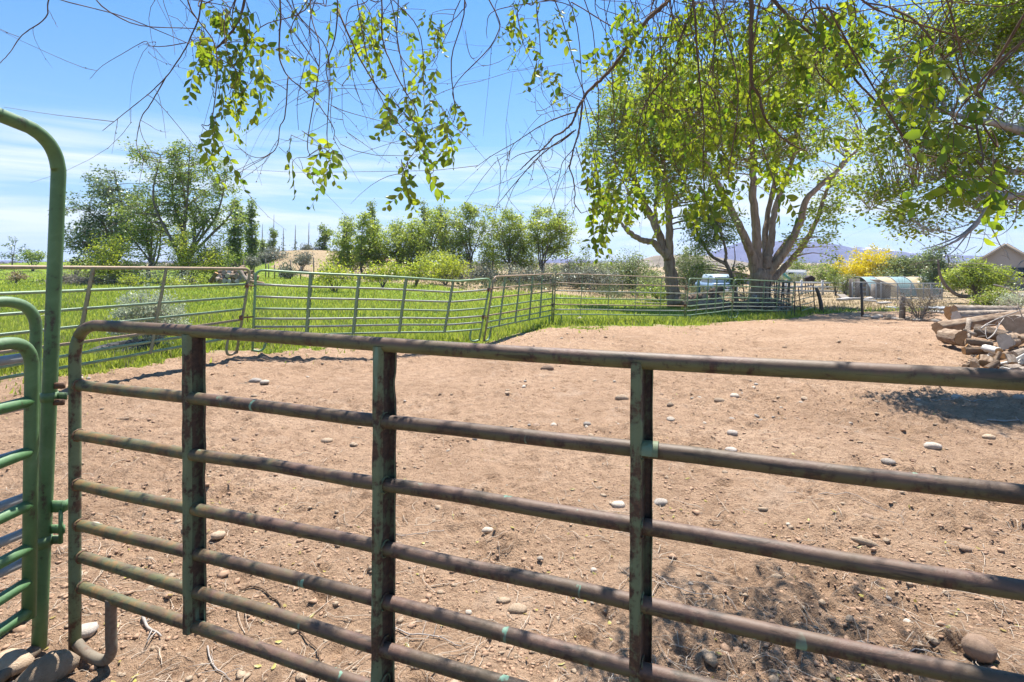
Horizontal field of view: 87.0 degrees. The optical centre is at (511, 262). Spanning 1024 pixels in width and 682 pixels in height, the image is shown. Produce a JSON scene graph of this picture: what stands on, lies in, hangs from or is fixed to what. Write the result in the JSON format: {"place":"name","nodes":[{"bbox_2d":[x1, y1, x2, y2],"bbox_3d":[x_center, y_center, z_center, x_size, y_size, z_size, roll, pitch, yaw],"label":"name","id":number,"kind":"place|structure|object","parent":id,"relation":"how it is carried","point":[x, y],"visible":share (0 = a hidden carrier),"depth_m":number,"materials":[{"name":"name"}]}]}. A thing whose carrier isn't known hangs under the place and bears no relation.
{"place":"outdoors","nodes":[
{"label":"outdoors","id":0,"kind":"place"},
{"bbox_2d":[0,241,982,262],"bbox_3d":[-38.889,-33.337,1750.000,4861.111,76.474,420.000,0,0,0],"label":"mountain","id":1,"kind":"structure","parent":0,"point":[740,252],"depth_m":1650.18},
{"bbox_2d":[0,250,1023,681],"bbox_3d":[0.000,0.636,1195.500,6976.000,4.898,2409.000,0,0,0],"label":"ground","id":2,"kind":"structure","parent":0,"point":[424,384],"depth_m":4.54,"materials":[{"name":"soil"}]},
{"bbox_2d":[0,236,33,264],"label":"tree","id":3,"kind":"object","parent":2,"relation":"on","point":[13,254],"visible":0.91,"depth_m":94.90,"materials":[{"name":"green plant"}]},
{"bbox_2d":[0,648,34,676],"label":"boulder","id":4,"kind":"object","parent":2,"relation":"on","point":[17,660],"visible":0.87,"depth_m":2.49,"materials":[{"name":"beige stone"}]},
{"bbox_2d":[5,269,32,282],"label":"grass tuft","id":5,"kind":"object","parent":2,"relation":"on","point":[16,277],"visible":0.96,"depth_m":42.06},
{"bbox_2d":[0,296,42,623],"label":"corral fence","id":6,"kind":"object","parent":2,"relation":"on","point":[29,311],"visible":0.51,"depth_m":2.80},
{"bbox_2d":[16,250,46,270],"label":"shrub","id":7,"kind":"object","parent":2,"relation":"on","point":[33,256],"visible":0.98,"depth_m":91.94,"materials":[{"name":"green plant"}]},
{"bbox_2d":[0,108,67,681],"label":"bow gate frame","id":8,"kind":"object","parent":2,"relation":"on","point":[51,397],"visible":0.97,"depth_m":2.61,"materials":[{"name":"green metal"}]},
{"bbox_2d":[0,337,39,636],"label":"leaf gate","id":9,"kind":"structure","parent":8,"relation":"attached to","point":[26,551],"depth_m":2.49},
{"bbox_2d":[14,649,79,681],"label":"boulder","id":10,"kind":"object","parent":2,"relation":"on","point":[55,665],"visible":1,"depth_m":2.45,"materials":[{"name":"beige stone"}]},
{"bbox_2d":[0,269,142,284],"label":"brush pile","id":11,"kind":"object","parent":2,"relation":"on","point":[71,280],"visible":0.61,"depth_m":39.09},
{"bbox_2d":[82,622,98,638],"bbox_3d":[-2.189,1.887,2.763,0.118,0.057,0.102,0,0,-17],"label":"boulder","id":12,"kind":"object","parent":2,"relation":"on","point":[89,629],"visible":0.55,"depth_m":2.75,"materials":[{"name":"grey stone"}]},
{"bbox_2d":[45,163,155,272],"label":"cottonwood","id":13,"kind":"object","parent":2,"relation":"on","point":[102,193],"visible":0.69,"depth_m":49.02,"materials":[{"name":"green plant"}]},
{"bbox_2d":[75,227,151,283],"bbox_3d":[-29.268,-0.082,39.937,4.626,5.109,4.820,0,0,-27],"label":"shrub","id":14,"kind":"object","parent":2,"relation":"on","point":[108,256],"visible":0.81,"depth_m":39.44,"materials":[{"name":"green plant"}]},
{"bbox_2d":[89,339,150,355],"bbox_3d":[-6.851,1.547,9.396,1.017,0.195,1.017,-7,8,-17],"label":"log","id":15,"kind":"object","parent":2,"relation":"on","point":[120,343],"visible":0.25,"depth_m":9.50,"materials":[{"name":"wood"}]},
{"bbox_2d":[0,265,250,379],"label":"corral fence","id":16,"kind":"object","parent":2,"relation":"on","point":[85,308],"visible":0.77,"depth_m":7.67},
{"bbox_2d":[117,272,156,285],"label":"shrub","id":17,"kind":"object","parent":2,"relation":"on","point":[131,281],"visible":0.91,"depth_m":35.92,"materials":[{"name":"green plant"}]},
{"bbox_2d":[103,183,191,279],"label":"elm tree","id":18,"kind":"object","parent":2,"relation":"on","point":[143,239],"visible":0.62,"depth_m":45.62,"materials":[{"name":"green plant"}]},
{"bbox_2d":[105,278,192,346],"bbox_3d":[-6.511,0.978,9.681,1.440,1.402,1.199,0,0,0],"label":"rabbitbrush","id":19,"kind":"object","parent":2,"relation":"on","point":[130,313],"visible":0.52,"depth_m":9.58,"materials":[{"name":"plant"}]},
{"bbox_2d":[95,258,205,284],"bbox_3d":[-26.050,1.173,39.567,9.605,4.286,6.249,0,0,0],"label":"shrub","id":20,"kind":"object","parent":2,"relation":"on","point":[156,273],"visible":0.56,"depth_m":39.47,"materials":[{"name":"green plant"}]},
{"bbox_2d":[117,133,247,281],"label":"elm tree","id":21,"kind":"object","parent":2,"relation":"on","point":[171,176],"visible":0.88,"depth_m":43.48,"materials":[{"name":"green plant"}]},
{"bbox_2d":[160,272,207,285],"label":"shrub","id":22,"kind":"object","parent":2,"relation":"on","point":[177,282],"visible":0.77,"depth_m":35.43,"materials":[{"name":"green plant"}]},
{"bbox_2d":[151,220,227,282],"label":"shrub","id":23,"kind":"object","parent":2,"relation":"on","point":[185,249],"visible":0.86,"depth_m":41.01,"materials":[{"name":"green plant"}]},
{"bbox_2d":[189,231,240,282],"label":"shrub","id":24,"kind":"object","parent":2,"relation":"on","point":[228,258],"visible":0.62,"depth_m":42.64,"materials":[{"name":"green plant"}]},
{"bbox_2d":[222,197,248,266],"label":"poplar tree","id":25,"kind":"object","parent":2,"relation":"on","point":[237,236],"visible":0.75,"depth_m":59.79,"materials":[{"name":"green plant"}]},
{"bbox_2d":[241,253,261,270],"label":"sagebrush","id":26,"kind":"object","parent":2,"relation":"on","point":[253,262],"visible":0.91,"depth_m":61.58,"materials":[{"name":"green plant"}]},
{"bbox_2d":[241,197,262,268],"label":"poplar tree","id":27,"kind":"object","parent":2,"relation":"on","point":[252,242],"visible":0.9,"depth_m":65.83,"materials":[{"name":"green plant"}]},
{"bbox_2d":[263,243,290,259],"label":"sagebrush","id":28,"kind":"object","parent":2,"relation":"on","point":[275,255],"visible":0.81,"depth_m":74.02,"materials":[{"name":"green plant"}]},
{"bbox_2d":[239,579,320,661],"bbox_3d":[-1.170,1.881,2.880,0.910,0.032,0.188,0,0,41],"label":"twig","id":29,"kind":"object","parent":2,"relation":"on","point":[281,605],"visible":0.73,"depth_m":3.03,"materials":[{"name":"wood"}]},
{"bbox_2d":[289,248,314,271],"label":"sagebrush","id":30,"kind":"object","parent":2,"relation":"on","point":[302,261],"visible":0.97,"depth_m":68.03,"materials":[{"name":"green plant"}]},
{"bbox_2d":[314,222,333,250],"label":"poplar tree","id":31,"kind":"object","parent":2,"relation":"on","point":[324,237],"visible":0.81,"depth_m":84.73,"materials":[{"name":"green plant"}]},
{"bbox_2d":[306,255,361,291],"bbox_3d":[-9.818,0.662,30.213,3.080,2.497,3.150,0,0,0],"label":"shrub","id":32,"kind":"object","parent":2,"relation":"on","point":[330,270],"visible":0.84,"depth_m":29.89,"materials":[{"name":"green plant"}]},
{"bbox_2d":[324,215,367,273],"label":"young elm","id":33,"kind":"object","parent":2,"relation":"on","point":[345,247],"visible":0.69,"depth_m":55.41,"materials":[{"name":"green plant"}]},
{"bbox_2d":[317,251,375,277],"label":"shrub","id":34,"kind":"object","parent":2,"relation":"on","point":[353,264],"visible":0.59,"depth_m":54.68,"materials":[{"name":"green plant"}]},
{"bbox_2d":[348,210,383,277],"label":"young elm","id":35,"kind":"object","parent":2,"relation":"on","point":[363,222],"visible":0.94,"depth_m":53.68,"materials":[{"name":"green plant"}]},
{"bbox_2d":[251,269,490,351],"bbox_3d":[-2.626,0.968,11.161,5.039,1.686,0.174,0,0,-33],"label":"corral fence","id":36,"kind":"object","parent":2,"relation":"on","point":[307,326],"visible":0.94,"depth_m":10.90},
{"bbox_2d":[364,198,381,241],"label":"poplar tree","id":37,"kind":"object","parent":2,"relation":"on","point":[372,210],"visible":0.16,"depth_m":79.86,"materials":[{"name":"green plant"}]},
{"bbox_2d":[362,235,397,272],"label":"shrub","id":38,"kind":"object","parent":2,"relation":"on","point":[385,246],"visible":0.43,"depth_m":54.35,"materials":[{"name":"green plant"}]},
{"bbox_2d":[360,251,407,287],"bbox_3d":[-8.086,0.699,33.251,3.168,2.750,3.059,0,0,33],"label":"shrub","id":39,"kind":"object","parent":2,"relation":"on","point":[389,271],"visible":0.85,"depth_m":33.15,"materials":[{"name":"green plant"}]},
{"bbox_2d":[367,215,424,270],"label":"elm tree","id":40,"kind":"object","parent":2,"relation":"on","point":[392,235],"visible":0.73,"depth_m":54.02,"materials":[{"name":"green plant"}]},
{"bbox_2d":[397,251,435,286],"bbox_3d":[-6.264,0.502,35.929,3.199,2.594,2.759,0,0,0],"label":"shrub","id":41,"kind":"object","parent":2,"relation":"on","point":[423,266],"visible":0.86,"depth_m":35.86,"materials":[{"name":"green plant"}]},
{"bbox_2d":[395,201,468,274],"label":"elm tree","id":42,"kind":"object","parent":2,"relation":"on","point":[441,231],"visible":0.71,"depth_m":54.32,"materials":[{"name":"green plant"}]},
{"bbox_2d":[413,246,464,275],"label":"shrub","id":43,"kind":"object","parent":2,"relation":"on","point":[434,255],"visible":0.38,"depth_m":50.58,"materials":[{"name":"green plant"}]},
{"bbox_2d":[0,271,885,368],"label":"dry stalks","id":44,"kind":"object","parent":2,"relation":"on","point":[105,318],"visible":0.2,"depth_m":16.54,"materials":[{"name":"beige plant"}]},
{"bbox_2d":[418,249,473,284],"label":"shrub","id":45,"kind":"object","parent":2,"relation":"on","point":[440,270],"visible":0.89,"depth_m":40.10,"materials":[{"name":"green plant"}]},
{"bbox_2d":[0,309,932,402],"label":"weeds","id":46,"kind":"object","parent":2,"relation":"on","point":[289,354],"visible":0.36,"depth_m":9.06,"materials":[{"name":"green plant"}]},
{"bbox_2d":[440,201,494,277],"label":"elm tree","id":47,"kind":"object","parent":2,"relation":"on","point":[470,233],"visible":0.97,"depth_m":53.84,"materials":[{"name":"green plant"}]},
{"bbox_2d":[0,262,959,376],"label":"grass","id":48,"kind":"structure","parent":2,"relation":"on","point":[95,314],"depth_m":18.49,"materials":[{"name":"plant"}]},
{"bbox_2d":[452,260,507,281],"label":"shrub","id":49,"kind":"object","parent":2,"relation":"on","point":[484,272],"visible":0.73,"depth_m":49.99,"materials":[{"name":"green plant"}]},
{"bbox_2d":[0,248,961,299],"bbox_3d":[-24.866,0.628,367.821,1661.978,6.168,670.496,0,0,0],"label":"scrub","id":50,"kind":"object","parent":2,"relation":"on","point":[603,288],"visible":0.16,"depth_m":47.02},
{"bbox_2d":[472,228,505,276],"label":"shrub","id":51,"kind":"object","parent":2,"relation":"on","point":[492,263],"visible":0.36,"depth_m":55.12,"materials":[{"name":"green plant"}]},
{"bbox_2d":[480,204,537,279],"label":"elm tree","id":52,"kind":"object","parent":2,"relation":"on","point":[509,244],"visible":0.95,"depth_m":52.40,"materials":[{"name":"green plant"}]},
{"bbox_2d":[0,0,1023,330],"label":"overhanging elm","id":53,"kind":"object","parent":2,"relation":"on","point":[824,44],"visible":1,"depth_m":2.77,"materials":[{"name":"green plant"}]},
{"bbox_2d":[0,312,1023,681],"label":"dirt clods","id":54,"kind":"object","parent":2,"relation":"on","point":[724,646],"visible":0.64,"depth_m":3.27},
{"bbox_2d":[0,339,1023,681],"bbox_3d":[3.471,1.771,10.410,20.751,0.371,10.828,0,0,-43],"label":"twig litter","id":55,"kind":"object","parent":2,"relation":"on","point":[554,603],"visible":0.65,"depth_m":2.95,"materials":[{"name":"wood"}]},
{"bbox_2d":[507,603,526,613],"bbox_3d":[0.031,1.913,2.981,0.097,0.052,0.086,0,0,34],"label":"stone","id":56,"kind":"object","parent":2,"relation":"on","point":[516,608],"visible":0.97,"depth_m":2.96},
{"bbox_2d":[483,273,553,341],"bbox_3d":[0.370,1.155,14.776,0.212,1.668,4.677,0,0,24],"label":"corral fence","id":57,"kind":"object","parent":2,"relation":"on","point":[517,303],"visible":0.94,"depth_m":14.29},
{"bbox_2d":[499,260,565,283],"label":"shrub","id":58,"kind":"object","parent":2,"relation":"on","point":[523,278],"visible":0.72,"depth_m":47.60,"materials":[{"name":"green plant"}]},
{"bbox_2d":[46,393,1020,681],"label":"fallen leaves","id":59,"kind":"object","parent":2,"relation":"on","point":[536,609],"visible":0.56,"depth_m":2.97,"materials":[{"name":"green plant"}]},
{"bbox_2d":[68,320,1023,681],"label":"corral gate","id":60,"kind":"structure","parent":2,"relation":"on","point":[640,448],"depth_m":1.90,"materials":[{"name":"metal"}]},
{"bbox_2d":[517,203,586,276],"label":"elm tree","id":61,"kind":"object","parent":2,"relation":"on","point":[557,247],"visible":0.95,"depth_m":52.38,"materials":[{"name":"green plant"}]},
{"bbox_2d":[568,243,596,282],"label":"tree","id":62,"kind":"object","parent":2,"relation":"on","point":[580,261],"visible":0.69,"depth_m":51.85,"materials":[{"name":"green plant"}]},
{"bbox_2d":[545,257,625,276],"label":"shrub","id":63,"kind":"object","parent":2,"relation":"on","point":[597,266],"visible":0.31,"depth_m":61.51,"materials":[{"name":"plant"}]},
{"bbox_2d":[549,255,626,289],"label":"shrub","id":64,"kind":"object","parent":2,"relation":"on","point":[589,278],"visible":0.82,"depth_m":45.90,"materials":[{"name":"green plant"}]},
{"bbox_2d":[552,273,686,322],"bbox_3d":[3.593,1.229,17.546,4.911,1.792,0.080,0,0,-18],"label":"corral fence","id":65,"kind":"object","parent":2,"relation":"on","point":[608,299],"visible":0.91,"depth_m":17.49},
{"bbox_2d":[599,246,663,288],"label":"shrub","id":66,"kind":"object","parent":2,"relation":"on","point":[631,265],"visible":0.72,"depth_m":49.61,"materials":[{"name":"plant"}]},
{"bbox_2d":[626,262,664,289],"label":"shrub","id":67,"kind":"object","parent":2,"relation":"on","point":[643,280],"visible":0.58,"depth_m":43.72,"materials":[{"name":"plant"}]},
{"bbox_2d":[271,250,1023,319],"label":"dry grass","id":68,"kind":"structure","parent":2,"relation":"on","point":[829,307],"depth_m":36.69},
{"bbox_2d":[631,278,665,301],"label":"shrub","id":69,"kind":"object","parent":2,"relation":"on","point":[658,288],"visible":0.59,"depth_m":32.68,"materials":[{"name":"green plant"}]},
{"bbox_2d":[577,44,733,305],"bbox_3d":[7.486,-4.261,28.103,8.635,13.562,7.028,0,0,0],"label":"elm tree","id":70,"kind":"object","parent":2,"relation":"on","point":[665,253],"visible":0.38,"depth_m":28.10,"materials":[{"name":"green plant"}]},
{"bbox_2d":[661,240,720,288],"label":"shrub","id":71,"kind":"object","parent":2,"relation":"on","point":[682,266],"visible":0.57,"depth_m":51.79,"materials":[{"name":"plant"}]},
{"bbox_2d":[685,278,733,317],"bbox_3d":[7.386,1.379,19.992,0.136,1.680,4.193,0,0,43],"label":"corral fence","id":72,"kind":"object","parent":2,"relation":"on","point":[707,299],"visible":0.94,"depth_m":19.80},
{"bbox_2d":[675,199,757,305],"bbox_3d":[9.763,-0.563,25.924,3.840,5.354,2.979,0,0,0],"label":"elm","id":73,"kind":"object","parent":2,"relation":"on","point":[709,243],"visible":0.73,"depth_m":25.84,"materials":[{"name":"green plant"}]},
{"bbox_2d":[695,274,737,292],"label":"parked car","id":74,"kind":"object","parent":2,"relation":"on","point":[703,282],"visible":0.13,"depth_m":44.65,"materials":[{"name":"white paint"}]},
{"bbox_2d":[597,4,876,301],"bbox_3d":[12.410,-5.352,30.821,15.451,16.801,12.992,0,0,0],"label":"elm tree","id":75,"kind":"object","parent":2,"relation":"on","point":[764,264],"visible":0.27,"depth_m":29.78,"materials":[{"name":"green plant"}]},
{"bbox_2d":[732,279,794,317],"bbox_3d":[10.611,1.550,22.697,4.313,1.774,0.125,0,0,-32],"label":"corral fence","id":76,"kind":"object","parent":2,"relation":"on","point":[763,298],"visible":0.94,"depth_m":22.62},
{"bbox_2d":[765,280,788,314],"bbox_3d":[13.020,1.674,26.637,0.188,1.537,4.717,0,0,15],"label":"corral fence","id":77,"kind":"object","parent":2,"relation":"on","point":[775,295],"visible":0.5,"depth_m":25.82,"materials":[{"name":"metal"}]},
{"bbox_2d":[774,279,795,315],"bbox_3d":[13.294,1.657,26.395,0.093,1.581,4.622,0,0,16],"label":"corral fence","id":78,"kind":"object","parent":2,"relation":"on","point":[784,291],"visible":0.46,"depth_m":25.32,"materials":[{"name":"metal"}]},
{"bbox_2d":[771,280,868,295],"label":"rail fence","id":79,"kind":"object","parent":2,"relation":"on","point":[822,286],"visible":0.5,"depth_m":43.98,"materials":[{"name":"white wood"}]},
{"bbox_2d":[803,260,844,288],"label":"shrub","id":80,"kind":"object","parent":2,"relation":"on","point":[823,275],"visible":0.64,"depth_m":61.72,"materials":[{"name":"green plant"}]},
{"bbox_2d":[825,261,844,295],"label":"shrub","id":81,"kind":"object","parent":2,"relation":"on","point":[836,282],"visible":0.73,"depth_m":43.97,"materials":[{"name":"green plant"}]},
{"bbox_2d":[832,270,859,294],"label":"shrub","id":82,"kind":"object","parent":2,"relation":"on","point":[845,287],"visible":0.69,"depth_m":42.06,"materials":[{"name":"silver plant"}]},
{"bbox_2d":[823,243,902,285],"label":"willow","id":83,"kind":"object","parent":2,"relation":"on","point":[862,264],"visible":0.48,"depth_m":61.11,"materials":[{"name":"yellow plant"}]},
{"bbox_2d":[870,279,896,297],"bbox_3d":[26.071,1.875,37.900,1.272,1.389,0.900,0,0,0],"label":"lean to","id":84,"kind":"object","parent":2,"relation":"on","point":[884,293],"visible":0.54,"depth_m":37.70,"materials":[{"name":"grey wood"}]},
{"bbox_2d":[847,276,939,296],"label":"tarp tunnel","id":85,"kind":"structure","parent":2,"relation":"on","point":[887,279],"depth_m":43.50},
{"bbox_2d":[852,282,942,299],"bbox_3d":[26.397,2.007,36.981,6.222,1.333,0.115,0,0,0],"label":"kennel fence","id":86,"kind":"object","parent":2,"relation":"on","point":[910,288],"visible":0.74,"depth_m":36.96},
{"bbox_2d":[871,249,946,281],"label":"green tree","id":87,"kind":"object","parent":2,"relation":"on","point":[905,263],"visible":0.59,"depth_m":57.66,"materials":[{"name":"plant"}]},
{"bbox_2d":[881,265,954,321],"bbox_3d":[16.061,1.597,21.175,2.452,2.974,2.568,0,0,-25],"label":"tumbleweed","id":88,"kind":"object","parent":2,"relation":"on","point":[922,314],"visible":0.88,"depth_m":21.15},
{"bbox_2d":[820,0,1023,276],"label":"elm tree","id":89,"kind":"object","parent":2,"relation":"on","point":[1010,16],"visible":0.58,"depth_m":8.52,"materials":[{"name":"green plant"}]},
{"bbox_2d":[913,242,968,296],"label":"green tree","id":90,"kind":"object","parent":2,"relation":"on","point":[929,276],"visible":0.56,"depth_m":42.07,"materials":[{"name":"green plant"}]},
{"bbox_2d":[936,328,971,346],"bbox_3d":[9.874,1.673,12.101,0.334,0.368,0.856,0,-5,15],"label":"log","id":91,"kind":"object","parent":2,"relation":"on","point":[951,336],"visible":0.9,"depth_m":11.89,"materials":[{"name":"wood"}]},
{"bbox_2d":[931,309,1023,333],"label":"log","id":92,"kind":"object","parent":2,"relation":"on","point":[957,324],"visible":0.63,"depth_m":13.08,"materials":[{"name":"wood"}]},
{"bbox_2d":[964,338,993,346],"bbox_3d":[9.166,1.584,10.602,0.435,0.148,0.154,5,2,29],"label":"log","id":93,"kind":"object","parent":2,"relation":"on","point":[974,342],"visible":0.82,"depth_m":10.57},
{"bbox_2d":[935,254,1023,302],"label":"shrub","id":94,"kind":"object","parent":2,"relation":"on","point":[976,281],"visible":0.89,"depth_m":32.67,"materials":[{"name":"green plant"}]},
{"bbox_2d":[937,260,974,298],"bbox_3d":[26.700,1.024,32.501,2.223,2.359,0.239,0,0,0],"label":"dark limb","id":95,"kind":"object","parent":94,"relation":"attached to","point":[949,289],"visible":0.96,"depth_m":32.43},
{"bbox_2d":[961,633,997,663],"bbox_3d":[2.261,1.875,2.617,0.139,0.109,0.130,7,8,-34],"label":"boulder","id":96,"kind":"object","parent":2,"relation":"on","point":[979,648],"visible":1,"depth_m":2.58,"materials":[{"name":"brown stone"}]},
{"bbox_2d":[950,310,1013,319],"bbox_3d":[13.205,1.485,14.877,2.129,0.362,0.382,0,0,-5],"label":"log","id":97,"kind":"object","parent":2,"relation":"on","point":[962,314],"visible":0.38,"depth_m":14.73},
{"bbox_2d":[950,305,1020,313],"bbox_3d":[13.521,1.371,15.410,2.224,0.305,0.259,2,0,-10],"label":"log","id":98,"kind":"object","parent":97,"relation":"on","point":[953,308],"visible":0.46,"depth_m":15.29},
{"bbox_2d":[957,344,1021,366],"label":"wood chips","id":99,"kind":"object","parent":2,"relation":"on","point":[975,356],"visible":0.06,"depth_m":10.87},
{"bbox_2d":[996,333,1023,349],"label":"log","id":100,"kind":"object","parent":99,"relation":"on","point":[1005,341],"visible":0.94,"depth_m":10.91,"materials":[{"name":"wood"}]},
{"bbox_2d":[973,324,1012,340],"bbox_3d":[10.500,1.569,11.794,0.650,0.314,0.372,11,7,40],"label":"log","id":101,"kind":"object","parent":100,"relation":"on","point":[989,332],"visible":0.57,"depth_m":11.75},
{"bbox_2d":[960,243,1023,289],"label":"house","id":102,"kind":"structure","parent":2,"relation":"on","point":[1014,255],"depth_m":59.81,"materials":[{"name":"paint"}]},
{"bbox_2d":[967,281,1018,305],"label":"shrub","id":103,"kind":"object","parent":2,"relation":"on","point":[987,301],"visible":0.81,"depth_m":30.93,"materials":[{"name":"green plant"}]},
{"bbox_2d":[990,283,1023,308],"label":"shrub","id":104,"kind":"object","parent":2,"relation":"on","point":[1019,300],"visible":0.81,"depth_m":24.03,"materials":[{"name":"plant"}]},
{"bbox_2d":[1001,314,1023,333],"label":"log","id":105,"kind":"object","parent":2,"relation":"on","point":[1007,323],"visible":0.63,"depth_m":11.86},
{"bbox_2d":[0,0,1023,260],"label":"sky","id":106,"kind":"structure","parent":0,"point":[82,36],"materials":[{"name":"blue"}]},
{"bbox_2d":[9,323,1023,681],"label":"gravel","id":107,"kind":"structure","parent":0,"point":[709,657],"depth_m":3.01,"materials":[{"name":"beige stone"}]},
{"bbox_2d":[613,255,780,266],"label":"hill","id":108,"kind":"structure","parent":0,"point":[655,260],"depth_m":282.96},
{"label":"firewood","id":109,"kind":"object","parent":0,"visible":0},
{"bbox_2d":[961,347,987,354],"bbox_3d":[8.852,1.685,10.329,0.406,0.158,0.142,-4,-1,8],"label":"log","id":110,"kind":"object","parent":109,"relation":"on","point":[972,350],"visible":0.8,"depth_m":10.28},
{"bbox_3d":[11.550,2.712,27.207,0.309,1.057,0.358,-29,-12,-18],"label":"log","id":111,"kind":"object","parent":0,"visible":0},
{"bbox_2d":[693,289,816,312],"bbox_3d":[12.193,2.155,26.939,5.854,1.785,4.130,0,0,0],"label":"brush pile","id":112,"kind":"object","parent":111,"relation":"on","point":[755,304],"visible":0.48,"depth_m":26.45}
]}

